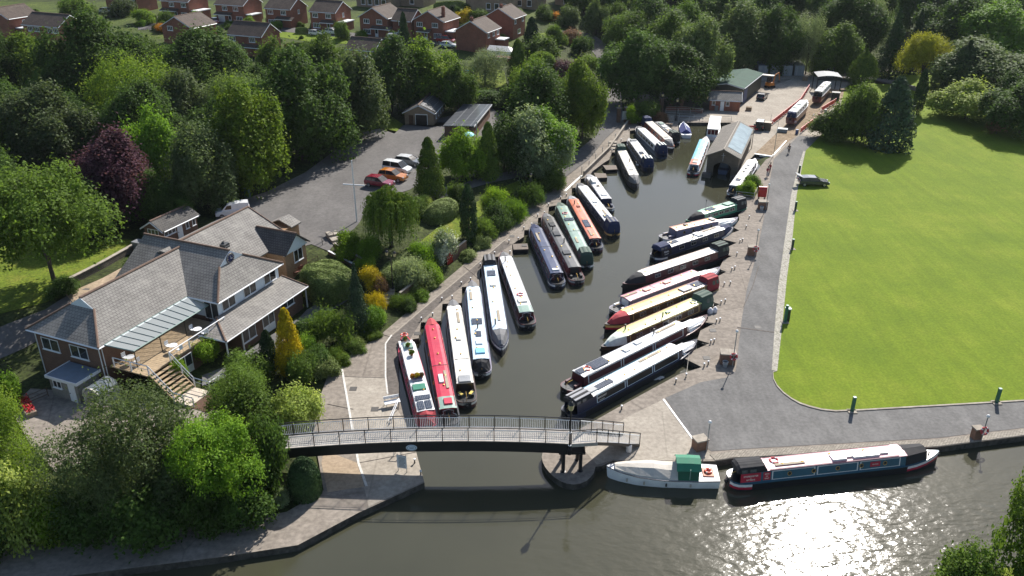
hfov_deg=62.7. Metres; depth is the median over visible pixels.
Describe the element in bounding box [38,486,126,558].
shrub
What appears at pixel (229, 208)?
parked van
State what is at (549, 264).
narrowboat
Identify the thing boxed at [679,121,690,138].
covered boat
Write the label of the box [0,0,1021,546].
ground
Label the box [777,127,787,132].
steel box
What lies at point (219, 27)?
shrub
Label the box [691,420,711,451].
service point
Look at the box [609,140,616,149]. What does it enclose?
road steps
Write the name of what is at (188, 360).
door
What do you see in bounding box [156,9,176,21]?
shrub
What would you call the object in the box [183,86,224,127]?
tree
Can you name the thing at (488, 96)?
shrub
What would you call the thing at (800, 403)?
kerb
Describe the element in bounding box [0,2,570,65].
estate grass
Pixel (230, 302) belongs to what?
window
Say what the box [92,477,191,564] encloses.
shrub
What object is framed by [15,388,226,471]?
yard
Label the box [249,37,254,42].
window
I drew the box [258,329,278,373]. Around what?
tree
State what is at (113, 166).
tree
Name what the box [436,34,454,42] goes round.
parked car
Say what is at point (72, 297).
paving
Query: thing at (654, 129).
narrowboat
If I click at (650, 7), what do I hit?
tree
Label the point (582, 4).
tree
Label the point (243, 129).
tree
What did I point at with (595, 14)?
tree
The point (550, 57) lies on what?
shrub
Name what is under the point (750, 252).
service point
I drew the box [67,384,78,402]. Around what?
door
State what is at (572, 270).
cabin door
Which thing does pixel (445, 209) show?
hedge
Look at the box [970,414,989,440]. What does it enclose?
service point
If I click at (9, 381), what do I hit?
shrub
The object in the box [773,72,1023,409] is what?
lawn
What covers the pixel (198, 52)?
tree
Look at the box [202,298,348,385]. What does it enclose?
garden path
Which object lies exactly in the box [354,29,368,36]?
shrub
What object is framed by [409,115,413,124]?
door
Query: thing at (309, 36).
house lawn
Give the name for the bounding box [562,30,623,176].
lane
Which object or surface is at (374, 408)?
manhole cover
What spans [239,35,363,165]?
tree
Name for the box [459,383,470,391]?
cabin door
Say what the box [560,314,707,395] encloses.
narrowboat
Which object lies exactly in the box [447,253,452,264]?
red gate
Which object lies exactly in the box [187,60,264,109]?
tree
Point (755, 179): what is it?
shrub
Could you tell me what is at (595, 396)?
narrowboat
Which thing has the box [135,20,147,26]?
shrub
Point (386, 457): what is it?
concrete joint
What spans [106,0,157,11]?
house
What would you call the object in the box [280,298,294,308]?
window
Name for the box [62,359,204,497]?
tree
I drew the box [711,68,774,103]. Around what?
shed
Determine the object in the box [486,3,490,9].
window
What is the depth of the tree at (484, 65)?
181.45 m
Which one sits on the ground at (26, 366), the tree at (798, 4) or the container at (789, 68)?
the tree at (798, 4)
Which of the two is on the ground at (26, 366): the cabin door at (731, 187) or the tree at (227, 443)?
the tree at (227, 443)
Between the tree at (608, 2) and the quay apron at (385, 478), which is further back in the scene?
the tree at (608, 2)
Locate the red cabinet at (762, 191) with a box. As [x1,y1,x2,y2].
[758,186,766,198]
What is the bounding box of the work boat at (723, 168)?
[718,163,729,174]
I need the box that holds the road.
[665,136,1023,450]
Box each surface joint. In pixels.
[737,327,773,332]
[743,266,758,306]
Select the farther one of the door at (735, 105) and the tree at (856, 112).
the door at (735, 105)
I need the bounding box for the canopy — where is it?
[812,71,842,91]
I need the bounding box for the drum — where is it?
[626,445,631,452]
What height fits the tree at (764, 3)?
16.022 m
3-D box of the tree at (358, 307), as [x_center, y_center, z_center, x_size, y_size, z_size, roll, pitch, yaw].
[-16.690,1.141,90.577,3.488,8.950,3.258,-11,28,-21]
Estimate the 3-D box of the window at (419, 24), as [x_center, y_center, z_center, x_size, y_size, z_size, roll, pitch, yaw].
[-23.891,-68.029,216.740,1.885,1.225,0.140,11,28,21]
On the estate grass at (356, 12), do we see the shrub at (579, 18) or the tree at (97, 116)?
the shrub at (579, 18)
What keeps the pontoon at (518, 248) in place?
on the water
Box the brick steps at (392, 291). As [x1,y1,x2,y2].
[378,286,394,304]
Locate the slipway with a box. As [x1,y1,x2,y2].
[756,89,843,154]
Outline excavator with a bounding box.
[764,72,779,87]
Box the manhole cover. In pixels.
[371,407,378,410]
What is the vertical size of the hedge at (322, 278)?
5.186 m
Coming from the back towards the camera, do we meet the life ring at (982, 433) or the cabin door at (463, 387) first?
the cabin door at (463, 387)
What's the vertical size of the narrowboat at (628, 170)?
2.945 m
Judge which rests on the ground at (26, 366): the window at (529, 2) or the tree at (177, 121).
the tree at (177, 121)
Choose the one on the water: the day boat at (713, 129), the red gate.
the day boat at (713, 129)
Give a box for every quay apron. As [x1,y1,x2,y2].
[322,455,363,491]
[342,376,423,505]
[585,399,713,463]
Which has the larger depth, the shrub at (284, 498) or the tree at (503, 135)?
the tree at (503, 135)
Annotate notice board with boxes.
[396,454,406,471]
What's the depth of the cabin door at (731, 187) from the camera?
133.02 m
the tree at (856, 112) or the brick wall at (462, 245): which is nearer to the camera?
the brick wall at (462, 245)
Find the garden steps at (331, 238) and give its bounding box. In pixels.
[325,230,337,244]
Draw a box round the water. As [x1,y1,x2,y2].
[124,126,1023,575]
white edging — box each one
[341,369,367,485]
[385,335,391,393]
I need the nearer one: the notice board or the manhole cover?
the notice board
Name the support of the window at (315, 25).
in the house at (324, 14)
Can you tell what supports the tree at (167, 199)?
on the ground at (26, 366)
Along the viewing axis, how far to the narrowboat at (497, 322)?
95.77 m
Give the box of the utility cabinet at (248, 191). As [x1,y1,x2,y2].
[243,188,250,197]
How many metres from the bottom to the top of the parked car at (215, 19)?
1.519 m
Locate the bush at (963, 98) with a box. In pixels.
[920,74,996,122]
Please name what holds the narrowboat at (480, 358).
on the water
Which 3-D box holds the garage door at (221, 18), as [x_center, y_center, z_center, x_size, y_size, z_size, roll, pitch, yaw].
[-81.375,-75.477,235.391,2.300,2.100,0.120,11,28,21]
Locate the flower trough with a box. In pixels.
[18,393,37,418]
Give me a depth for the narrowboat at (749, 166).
137.50 m
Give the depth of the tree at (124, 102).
130.33 m
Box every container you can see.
[754,61,767,73]
[768,63,779,75]
[780,61,792,75]
[790,61,804,75]
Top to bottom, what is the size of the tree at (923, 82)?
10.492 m
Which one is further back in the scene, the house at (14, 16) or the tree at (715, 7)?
the tree at (715, 7)
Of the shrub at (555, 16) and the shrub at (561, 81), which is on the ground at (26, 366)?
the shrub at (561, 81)
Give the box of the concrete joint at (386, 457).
[360,452,415,462]
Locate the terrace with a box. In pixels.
[110,317,225,410]
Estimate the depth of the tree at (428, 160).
120.81 m
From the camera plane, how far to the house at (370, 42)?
200.72 m
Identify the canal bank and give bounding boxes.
[935,567,1018,575]
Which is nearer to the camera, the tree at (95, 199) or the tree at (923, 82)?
the tree at (95, 199)
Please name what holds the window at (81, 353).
in the clubhouse
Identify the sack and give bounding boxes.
[707,307,712,313]
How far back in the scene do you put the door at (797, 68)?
210.49 m
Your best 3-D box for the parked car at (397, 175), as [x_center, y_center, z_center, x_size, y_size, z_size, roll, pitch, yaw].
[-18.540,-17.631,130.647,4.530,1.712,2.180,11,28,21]
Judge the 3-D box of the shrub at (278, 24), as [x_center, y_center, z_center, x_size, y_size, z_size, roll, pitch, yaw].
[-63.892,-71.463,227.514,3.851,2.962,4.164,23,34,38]
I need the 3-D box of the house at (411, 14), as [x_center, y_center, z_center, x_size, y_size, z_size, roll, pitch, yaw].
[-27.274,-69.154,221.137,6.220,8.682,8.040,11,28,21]
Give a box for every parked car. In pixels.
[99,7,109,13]
[210,17,219,22]
[308,29,321,34]
[324,27,335,33]
[364,174,394,187]
[378,167,407,182]
[394,154,418,166]
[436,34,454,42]
[440,41,455,47]
[755,119,764,130]
[756,92,767,100]
[796,172,829,186]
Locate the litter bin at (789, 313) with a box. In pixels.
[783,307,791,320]
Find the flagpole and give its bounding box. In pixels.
[343,160,364,221]
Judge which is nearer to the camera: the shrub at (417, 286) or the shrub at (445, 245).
the shrub at (417, 286)
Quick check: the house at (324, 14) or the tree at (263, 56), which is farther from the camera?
the house at (324, 14)
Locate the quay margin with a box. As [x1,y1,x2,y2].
[386,241,511,393]
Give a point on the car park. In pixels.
(317, 200)
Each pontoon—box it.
[513,243,527,252]
[594,173,606,180]
[603,165,616,172]
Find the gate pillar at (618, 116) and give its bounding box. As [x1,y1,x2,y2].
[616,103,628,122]
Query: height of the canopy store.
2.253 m
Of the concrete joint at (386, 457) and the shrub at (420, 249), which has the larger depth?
the shrub at (420, 249)
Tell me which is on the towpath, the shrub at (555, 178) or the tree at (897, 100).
the shrub at (555, 178)
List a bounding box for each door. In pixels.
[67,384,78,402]
[177,225,183,237]
[179,352,193,377]
[203,302,219,318]
[218,15,224,21]
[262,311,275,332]
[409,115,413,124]
[416,115,426,124]
[440,409,454,416]
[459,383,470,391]
[521,312,531,319]
[552,273,562,279]
[570,268,578,273]
[574,372,581,382]
[589,239,600,244]
[603,199,609,204]
[621,298,628,305]
[689,165,697,169]
[720,101,723,110]
[729,186,737,191]
[732,102,737,111]
[763,66,767,73]
[782,66,787,75]
[787,66,792,75]
[794,66,799,75]
[799,66,804,75]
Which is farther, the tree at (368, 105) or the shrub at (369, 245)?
the tree at (368, 105)
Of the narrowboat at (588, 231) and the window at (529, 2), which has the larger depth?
the window at (529, 2)
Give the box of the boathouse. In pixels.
[701,120,754,180]
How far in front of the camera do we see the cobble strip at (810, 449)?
73.75 m
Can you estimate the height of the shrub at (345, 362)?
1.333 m
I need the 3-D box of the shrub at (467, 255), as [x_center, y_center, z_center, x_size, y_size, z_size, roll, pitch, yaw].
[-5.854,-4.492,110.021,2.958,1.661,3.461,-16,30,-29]
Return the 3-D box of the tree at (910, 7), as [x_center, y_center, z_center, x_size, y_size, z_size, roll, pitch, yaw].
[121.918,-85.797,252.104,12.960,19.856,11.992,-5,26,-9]
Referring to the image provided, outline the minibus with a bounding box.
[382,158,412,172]
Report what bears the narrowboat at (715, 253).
on the water
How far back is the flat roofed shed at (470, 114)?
155.75 m
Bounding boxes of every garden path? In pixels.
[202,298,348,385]
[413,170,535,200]
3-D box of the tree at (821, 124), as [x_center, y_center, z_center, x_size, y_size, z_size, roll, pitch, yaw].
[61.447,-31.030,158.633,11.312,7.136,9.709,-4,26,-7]
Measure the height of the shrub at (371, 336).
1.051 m
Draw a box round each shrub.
[0,368,23,408]
[0,468,27,563]
[24,479,71,553]
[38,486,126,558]
[41,272,80,300]
[56,0,98,14]
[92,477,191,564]
[100,0,137,17]
[128,8,156,23]
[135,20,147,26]
[153,471,250,544]
[155,23,162,31]
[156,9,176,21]
[210,464,280,535]
[215,373,281,430]
[216,24,222,34]
[220,19,232,26]
[221,345,276,382]
[239,400,291,504]
[244,14,254,20]
[269,20,282,29]
[271,374,325,433]
[273,486,291,508]
[281,346,317,386]
[287,456,322,504]
[293,313,316,338]
[297,21,304,26]
[299,330,318,351]
[300,335,331,374]
[303,298,358,351]
[312,354,342,380]
[328,345,347,359]
[332,17,350,38]
[333,227,360,262]
[333,351,351,366]
[335,332,368,356]
[342,338,367,354]
[353,228,387,261]
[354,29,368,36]
[354,253,377,269]
[356,301,387,328]
[357,265,386,289]
[357,322,378,338]
[362,289,387,310]
[362,329,382,340]
[372,275,390,293]
[386,291,416,310]
[387,251,435,290]
[399,296,418,313]
[401,283,427,298]
[405,195,428,218]
[407,235,438,266]
[411,288,430,302]
[420,194,432,204]
[420,259,444,284]
[421,276,440,288]
[422,225,459,264]
[423,280,438,290]
[444,179,465,209]
[453,5,460,13]
[457,6,470,22]
[459,247,477,263]
[462,3,470,10]
[467,8,488,20]
[471,212,500,241]
[473,233,492,250]
[474,87,507,106]
[479,178,510,206]
[481,196,516,233]
[494,84,515,108]
[500,193,530,223]
[514,179,545,208]
[522,30,561,58]
[528,51,556,74]
[534,2,554,20]
[536,164,566,192]
[544,23,569,45]
[551,57,574,77]
[552,12,559,20]
[553,2,580,26]
[560,77,574,90]
[562,26,582,43]
[568,12,580,26]
[569,32,594,56]
[578,52,598,71]
[625,102,638,123]
[631,98,662,118]
[655,110,669,122]
[736,179,756,196]
[743,172,762,189]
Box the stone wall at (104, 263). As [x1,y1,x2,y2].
[72,244,132,281]
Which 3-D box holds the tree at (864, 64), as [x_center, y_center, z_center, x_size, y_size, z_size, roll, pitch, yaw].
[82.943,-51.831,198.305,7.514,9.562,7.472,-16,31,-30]
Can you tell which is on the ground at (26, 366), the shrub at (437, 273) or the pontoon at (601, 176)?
the shrub at (437, 273)
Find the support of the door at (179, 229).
in the outbuilding
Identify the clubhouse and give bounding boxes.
[25,206,309,389]
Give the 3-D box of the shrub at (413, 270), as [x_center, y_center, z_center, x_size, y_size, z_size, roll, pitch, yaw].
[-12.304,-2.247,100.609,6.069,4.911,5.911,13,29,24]
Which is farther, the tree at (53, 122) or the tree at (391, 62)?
the tree at (391, 62)
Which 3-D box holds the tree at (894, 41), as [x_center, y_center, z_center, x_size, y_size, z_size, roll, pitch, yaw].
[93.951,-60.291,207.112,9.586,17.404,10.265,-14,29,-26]
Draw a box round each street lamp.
[385,249,395,288]
[567,399,574,454]
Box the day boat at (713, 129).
[707,116,721,140]
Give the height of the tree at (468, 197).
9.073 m
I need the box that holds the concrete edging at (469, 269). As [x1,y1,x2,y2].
[392,192,561,334]
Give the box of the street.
[138,16,440,44]
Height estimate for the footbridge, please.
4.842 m
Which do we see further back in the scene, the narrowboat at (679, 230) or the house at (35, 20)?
the house at (35, 20)
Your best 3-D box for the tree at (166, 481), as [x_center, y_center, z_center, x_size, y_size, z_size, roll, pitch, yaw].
[-25.613,14.432,64.252,6.492,8.749,7.563,8,27,17]
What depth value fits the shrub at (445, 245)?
106.44 m
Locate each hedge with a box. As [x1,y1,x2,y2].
[284,42,318,49]
[295,27,308,33]
[299,259,351,307]
[379,241,433,290]
[422,197,458,225]
[433,1,463,8]
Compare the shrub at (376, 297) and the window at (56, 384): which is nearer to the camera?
the window at (56, 384)
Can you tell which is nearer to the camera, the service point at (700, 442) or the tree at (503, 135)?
the service point at (700, 442)
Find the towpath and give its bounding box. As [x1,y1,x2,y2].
[0,122,640,575]
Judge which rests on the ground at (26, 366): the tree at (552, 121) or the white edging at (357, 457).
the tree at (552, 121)
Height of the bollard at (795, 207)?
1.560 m
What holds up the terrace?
on the ground at (26, 366)
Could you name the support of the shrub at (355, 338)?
on the towpath
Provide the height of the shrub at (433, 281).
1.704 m
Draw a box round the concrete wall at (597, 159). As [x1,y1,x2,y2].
[583,120,628,175]
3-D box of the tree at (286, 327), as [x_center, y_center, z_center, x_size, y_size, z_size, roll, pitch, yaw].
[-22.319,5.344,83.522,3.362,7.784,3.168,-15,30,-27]
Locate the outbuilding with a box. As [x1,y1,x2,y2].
[140,205,199,238]
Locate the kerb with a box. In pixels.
[773,371,1023,411]
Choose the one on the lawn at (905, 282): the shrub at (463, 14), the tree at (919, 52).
the tree at (919, 52)
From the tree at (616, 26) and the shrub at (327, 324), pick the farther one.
the tree at (616, 26)
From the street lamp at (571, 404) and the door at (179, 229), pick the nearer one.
the street lamp at (571, 404)
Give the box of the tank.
[831,91,840,100]
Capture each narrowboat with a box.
[398,334,437,427]
[423,317,459,425]
[445,298,476,409]
[464,280,491,379]
[481,254,508,356]
[498,251,535,330]
[529,224,565,289]
[541,213,584,286]
[555,202,593,270]
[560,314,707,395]
[561,339,697,421]
[566,196,602,253]
[576,183,619,238]
[585,174,614,213]
[600,289,713,355]
[603,272,719,333]
[609,267,720,315]
[614,143,639,190]
[621,240,728,291]
[626,138,653,172]
[635,126,667,158]
[641,115,674,152]
[650,225,733,262]
[653,121,679,145]
[658,217,738,241]
[685,195,746,222]
[687,136,709,176]
[724,443,939,490]
[726,158,757,197]
[786,100,808,123]
[812,81,831,102]
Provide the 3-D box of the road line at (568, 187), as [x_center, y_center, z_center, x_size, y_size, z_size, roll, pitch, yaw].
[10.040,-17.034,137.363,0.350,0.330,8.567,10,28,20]
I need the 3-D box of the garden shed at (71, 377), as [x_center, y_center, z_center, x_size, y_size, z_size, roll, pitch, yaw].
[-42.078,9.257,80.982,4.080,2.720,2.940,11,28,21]
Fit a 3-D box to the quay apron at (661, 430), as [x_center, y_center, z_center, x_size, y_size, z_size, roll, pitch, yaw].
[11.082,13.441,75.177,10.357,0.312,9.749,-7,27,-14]
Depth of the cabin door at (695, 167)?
142.58 m
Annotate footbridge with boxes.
[244,415,640,472]
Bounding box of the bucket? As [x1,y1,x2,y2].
[723,360,727,367]
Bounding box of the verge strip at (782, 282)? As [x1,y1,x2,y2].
[772,151,804,370]
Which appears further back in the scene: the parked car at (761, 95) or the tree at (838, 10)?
the tree at (838, 10)
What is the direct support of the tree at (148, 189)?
on the ground at (26, 366)
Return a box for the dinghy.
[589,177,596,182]
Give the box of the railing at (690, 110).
[666,109,702,112]
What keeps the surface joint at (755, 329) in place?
on the road
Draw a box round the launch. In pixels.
[606,453,719,488]
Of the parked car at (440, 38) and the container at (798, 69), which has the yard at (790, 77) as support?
the container at (798, 69)
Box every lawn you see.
[280,27,348,43]
[461,66,506,89]
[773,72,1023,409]
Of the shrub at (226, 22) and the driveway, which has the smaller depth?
the driveway
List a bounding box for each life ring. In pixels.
[704,468,712,473]
[730,353,737,360]
[769,457,778,463]
[980,427,988,434]
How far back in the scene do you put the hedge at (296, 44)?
208.97 m
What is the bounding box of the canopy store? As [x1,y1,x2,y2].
[82,381,119,406]
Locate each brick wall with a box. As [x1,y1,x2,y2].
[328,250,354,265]
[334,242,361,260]
[399,280,413,296]
[453,240,466,261]
[666,106,702,112]
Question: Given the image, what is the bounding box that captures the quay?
[542,69,1023,489]
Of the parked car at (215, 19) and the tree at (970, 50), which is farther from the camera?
the parked car at (215, 19)
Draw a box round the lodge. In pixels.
[709,90,742,111]
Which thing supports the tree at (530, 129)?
on the ground at (26, 366)
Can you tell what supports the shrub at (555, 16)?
on the estate grass at (356, 12)
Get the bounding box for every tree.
[0,29,30,89]
[0,69,106,173]
[0,77,28,113]
[0,108,42,176]
[0,144,10,166]
[0,150,128,284]
[0,153,22,189]
[0,382,50,484]
[0,452,66,558]
[3,28,44,89]
[20,2,162,105]
[20,61,84,104]
[21,391,157,530]
[48,175,118,250]
[60,85,103,113]
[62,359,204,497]
[66,112,153,228]
[71,109,104,161]
[75,37,183,115]
[94,70,184,140]
[114,93,180,182]
[118,162,176,223]
[130,427,213,529]
[140,29,166,72]
[141,176,198,222]
[150,59,211,119]
[155,19,252,94]
[158,111,240,218]
[159,403,270,511]
[166,112,199,148]
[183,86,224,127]
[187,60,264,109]
[196,60,294,201]
[196,356,273,430]
[198,59,242,94]
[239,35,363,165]
[241,55,272,83]
[253,29,294,71]
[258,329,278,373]
[273,307,303,379]
[299,22,351,82]
[327,35,390,142]
[345,262,371,338]
[360,184,419,249]
[368,20,420,114]
[398,11,410,47]
[405,27,463,105]
[413,136,445,200]
[435,53,482,111]
[435,120,488,182]
[459,183,478,243]
[461,44,509,87]
[474,121,502,181]
[492,106,530,173]
[493,97,580,183]
[504,52,571,127]
[506,39,526,85]
[508,50,557,95]
[522,16,539,43]
[524,96,579,178]
[560,44,611,138]
[562,0,602,12]
[581,0,611,34]
[590,0,629,10]
[593,20,680,108]
[599,1,628,32]
[600,7,652,47]
[623,0,691,45]
[625,0,636,10]
[640,0,698,44]
[643,35,721,109]
[670,0,707,27]
[670,7,735,100]
[678,0,705,12]
[700,0,743,25]
[712,0,772,70]
[737,0,786,16]
[747,3,810,75]
[779,0,808,20]
[791,8,832,74]
[797,1,836,41]
[803,0,836,16]
[804,104,859,144]
[806,14,867,80]
[810,0,893,53]
[829,75,886,145]
[846,48,880,88]
[857,0,896,58]
[861,76,917,154]
[872,0,898,21]
[872,7,910,79]
[891,0,934,32]
[891,28,954,74]
[893,7,926,74]
[907,0,1002,51]
[911,68,928,114]
[922,530,1006,575]
[924,31,1023,91]
[926,0,945,17]
[938,40,988,90]
[941,0,995,11]
[947,0,1023,57]
[974,79,1023,140]
[975,64,1023,94]
[987,466,1023,575]
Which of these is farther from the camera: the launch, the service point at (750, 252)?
the service point at (750, 252)
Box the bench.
[383,394,400,407]
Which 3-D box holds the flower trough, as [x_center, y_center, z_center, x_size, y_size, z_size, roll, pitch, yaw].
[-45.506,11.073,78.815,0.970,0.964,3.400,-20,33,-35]
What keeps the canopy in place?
on the slipway
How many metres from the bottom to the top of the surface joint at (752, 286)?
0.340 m
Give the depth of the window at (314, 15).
225.99 m
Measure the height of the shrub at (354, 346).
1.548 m
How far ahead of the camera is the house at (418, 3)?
256.80 m
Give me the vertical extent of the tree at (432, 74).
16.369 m
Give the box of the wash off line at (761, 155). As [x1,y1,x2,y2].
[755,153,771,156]
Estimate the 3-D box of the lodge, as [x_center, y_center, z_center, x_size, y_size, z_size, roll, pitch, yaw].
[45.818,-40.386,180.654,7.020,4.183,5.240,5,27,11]
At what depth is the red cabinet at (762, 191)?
129.31 m
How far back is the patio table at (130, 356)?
81.55 m
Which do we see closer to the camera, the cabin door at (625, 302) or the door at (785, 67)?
the cabin door at (625, 302)
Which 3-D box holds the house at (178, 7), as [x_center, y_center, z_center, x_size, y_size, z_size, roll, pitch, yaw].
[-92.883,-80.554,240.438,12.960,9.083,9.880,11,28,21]
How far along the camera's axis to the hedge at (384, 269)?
101.88 m
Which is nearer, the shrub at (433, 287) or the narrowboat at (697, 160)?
the shrub at (433, 287)
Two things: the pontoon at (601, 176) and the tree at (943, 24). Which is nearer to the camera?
the pontoon at (601, 176)
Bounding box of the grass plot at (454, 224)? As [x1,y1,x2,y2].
[420,180,521,241]
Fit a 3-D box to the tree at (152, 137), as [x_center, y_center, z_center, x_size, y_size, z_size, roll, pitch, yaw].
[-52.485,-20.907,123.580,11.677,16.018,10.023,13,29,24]
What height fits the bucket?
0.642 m
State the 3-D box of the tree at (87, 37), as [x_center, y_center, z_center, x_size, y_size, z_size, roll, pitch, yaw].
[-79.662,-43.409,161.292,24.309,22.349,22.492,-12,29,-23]
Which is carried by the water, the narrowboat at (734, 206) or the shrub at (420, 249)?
the narrowboat at (734, 206)
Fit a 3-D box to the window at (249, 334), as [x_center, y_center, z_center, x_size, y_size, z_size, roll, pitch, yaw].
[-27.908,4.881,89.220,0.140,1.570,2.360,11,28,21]
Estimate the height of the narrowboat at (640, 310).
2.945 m
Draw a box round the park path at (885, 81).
[842,77,933,95]
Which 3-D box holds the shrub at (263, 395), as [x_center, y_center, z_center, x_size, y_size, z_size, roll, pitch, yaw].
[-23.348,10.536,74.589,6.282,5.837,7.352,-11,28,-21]
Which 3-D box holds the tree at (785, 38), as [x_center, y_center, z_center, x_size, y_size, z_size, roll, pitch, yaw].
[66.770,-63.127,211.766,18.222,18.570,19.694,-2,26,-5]
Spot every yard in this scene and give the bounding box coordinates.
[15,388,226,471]
[761,71,828,79]
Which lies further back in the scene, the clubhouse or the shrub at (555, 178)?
the shrub at (555, 178)
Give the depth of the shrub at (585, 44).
216.29 m
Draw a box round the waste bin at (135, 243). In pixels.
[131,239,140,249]
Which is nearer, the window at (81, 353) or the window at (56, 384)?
the window at (56, 384)
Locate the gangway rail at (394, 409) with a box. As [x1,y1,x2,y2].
[388,400,398,420]
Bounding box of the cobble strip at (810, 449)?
[710,429,1023,460]
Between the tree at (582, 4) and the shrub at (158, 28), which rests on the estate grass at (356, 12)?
the shrub at (158, 28)
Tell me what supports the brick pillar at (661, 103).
on the ground at (26, 366)
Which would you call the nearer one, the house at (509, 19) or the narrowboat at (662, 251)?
the narrowboat at (662, 251)
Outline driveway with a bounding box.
[0,288,88,357]
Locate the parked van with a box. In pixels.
[215,199,249,217]
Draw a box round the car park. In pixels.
[215,107,500,250]
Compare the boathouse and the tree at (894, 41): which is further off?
the tree at (894, 41)
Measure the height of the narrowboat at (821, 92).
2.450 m
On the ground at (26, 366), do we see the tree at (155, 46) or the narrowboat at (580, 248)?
the tree at (155, 46)
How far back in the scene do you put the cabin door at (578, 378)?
82.75 m
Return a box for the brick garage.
[402,92,444,124]
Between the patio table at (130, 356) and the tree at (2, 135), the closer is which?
the patio table at (130, 356)
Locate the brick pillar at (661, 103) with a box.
[660,97,663,111]
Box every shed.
[44,360,100,402]
[443,104,491,137]
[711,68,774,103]
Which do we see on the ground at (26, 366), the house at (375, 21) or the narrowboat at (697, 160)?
the house at (375, 21)
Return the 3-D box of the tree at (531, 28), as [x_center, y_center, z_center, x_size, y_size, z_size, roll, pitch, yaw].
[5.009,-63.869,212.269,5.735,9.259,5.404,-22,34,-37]
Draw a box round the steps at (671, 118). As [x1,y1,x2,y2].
[668,115,673,123]
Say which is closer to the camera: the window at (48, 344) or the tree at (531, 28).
the window at (48, 344)
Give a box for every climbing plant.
[168,356,189,377]
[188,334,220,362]
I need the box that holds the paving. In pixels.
[65,268,120,301]
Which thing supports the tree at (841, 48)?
on the ground at (26, 366)
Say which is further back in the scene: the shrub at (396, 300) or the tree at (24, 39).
the tree at (24, 39)
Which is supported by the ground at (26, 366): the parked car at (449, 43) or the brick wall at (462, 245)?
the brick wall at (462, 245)
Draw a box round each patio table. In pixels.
[125,354,134,363]
[168,343,177,350]
[193,327,201,332]
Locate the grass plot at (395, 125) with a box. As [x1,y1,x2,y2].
[361,115,402,131]
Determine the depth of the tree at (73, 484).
61.20 m
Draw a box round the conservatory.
[487,45,512,61]
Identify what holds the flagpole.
on the car park
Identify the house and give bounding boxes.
[0,3,33,37]
[20,11,76,45]
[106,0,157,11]
[159,0,210,17]
[159,11,217,43]
[213,0,262,21]
[225,20,281,56]
[263,0,307,27]
[308,0,354,29]
[344,36,384,59]
[356,0,400,6]
[358,3,396,37]
[390,8,421,38]
[401,0,435,6]
[413,6,460,40]
[454,15,509,51]
[466,0,517,11]
[486,3,526,39]
[518,0,545,9]
[555,0,564,5]
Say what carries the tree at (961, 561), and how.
on the canal bank
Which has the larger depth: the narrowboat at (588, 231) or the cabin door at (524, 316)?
the narrowboat at (588, 231)
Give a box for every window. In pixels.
[40,336,61,353]
[52,380,62,389]
[69,344,89,361]
[147,228,158,234]
[164,228,176,236]
[221,295,236,312]
[242,324,257,344]
[243,282,257,298]
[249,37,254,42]
[263,270,276,285]
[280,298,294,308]
[293,246,303,263]
[312,13,317,17]
[313,23,319,27]
[416,22,422,26]
[432,23,437,27]
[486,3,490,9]
[527,0,531,6]
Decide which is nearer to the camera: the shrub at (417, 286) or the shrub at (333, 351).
the shrub at (333, 351)
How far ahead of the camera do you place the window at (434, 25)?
215.17 m
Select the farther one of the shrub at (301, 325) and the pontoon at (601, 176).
the pontoon at (601, 176)
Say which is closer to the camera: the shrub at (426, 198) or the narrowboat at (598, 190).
the shrub at (426, 198)
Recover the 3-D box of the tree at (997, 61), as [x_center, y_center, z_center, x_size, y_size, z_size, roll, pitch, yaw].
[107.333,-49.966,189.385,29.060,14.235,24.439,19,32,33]
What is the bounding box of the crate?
[762,121,771,130]
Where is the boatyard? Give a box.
[681,76,847,168]
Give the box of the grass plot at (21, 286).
[0,238,131,313]
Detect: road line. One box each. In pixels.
[564,175,582,190]
[663,399,691,438]
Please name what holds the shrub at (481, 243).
on the ground at (26, 366)
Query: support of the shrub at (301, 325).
on the garden path at (206, 377)
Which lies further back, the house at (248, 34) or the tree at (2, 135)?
the house at (248, 34)
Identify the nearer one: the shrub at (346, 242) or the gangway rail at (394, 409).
the gangway rail at (394, 409)
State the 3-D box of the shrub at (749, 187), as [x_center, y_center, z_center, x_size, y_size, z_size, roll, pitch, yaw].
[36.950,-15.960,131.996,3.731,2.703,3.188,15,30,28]
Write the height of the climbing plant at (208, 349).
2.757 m
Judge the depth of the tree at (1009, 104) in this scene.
158.56 m
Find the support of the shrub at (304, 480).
on the ground at (26, 366)
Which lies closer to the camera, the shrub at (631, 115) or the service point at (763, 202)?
the service point at (763, 202)
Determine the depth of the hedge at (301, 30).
223.46 m
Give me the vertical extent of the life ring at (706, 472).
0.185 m
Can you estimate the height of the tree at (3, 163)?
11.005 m
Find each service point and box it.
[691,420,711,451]
[719,330,738,365]
[747,229,759,256]
[758,183,769,209]
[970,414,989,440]
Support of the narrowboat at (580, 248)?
on the water
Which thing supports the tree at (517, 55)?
on the ground at (26, 366)
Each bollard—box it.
[780,305,788,323]
[789,239,795,249]
[792,201,797,211]
[847,396,857,413]
[990,388,1002,404]
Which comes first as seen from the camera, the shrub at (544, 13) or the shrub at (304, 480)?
the shrub at (304, 480)
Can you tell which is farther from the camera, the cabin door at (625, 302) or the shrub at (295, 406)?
the cabin door at (625, 302)
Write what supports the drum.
on the quay apron at (661, 430)
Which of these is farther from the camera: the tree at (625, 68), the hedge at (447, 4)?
the hedge at (447, 4)

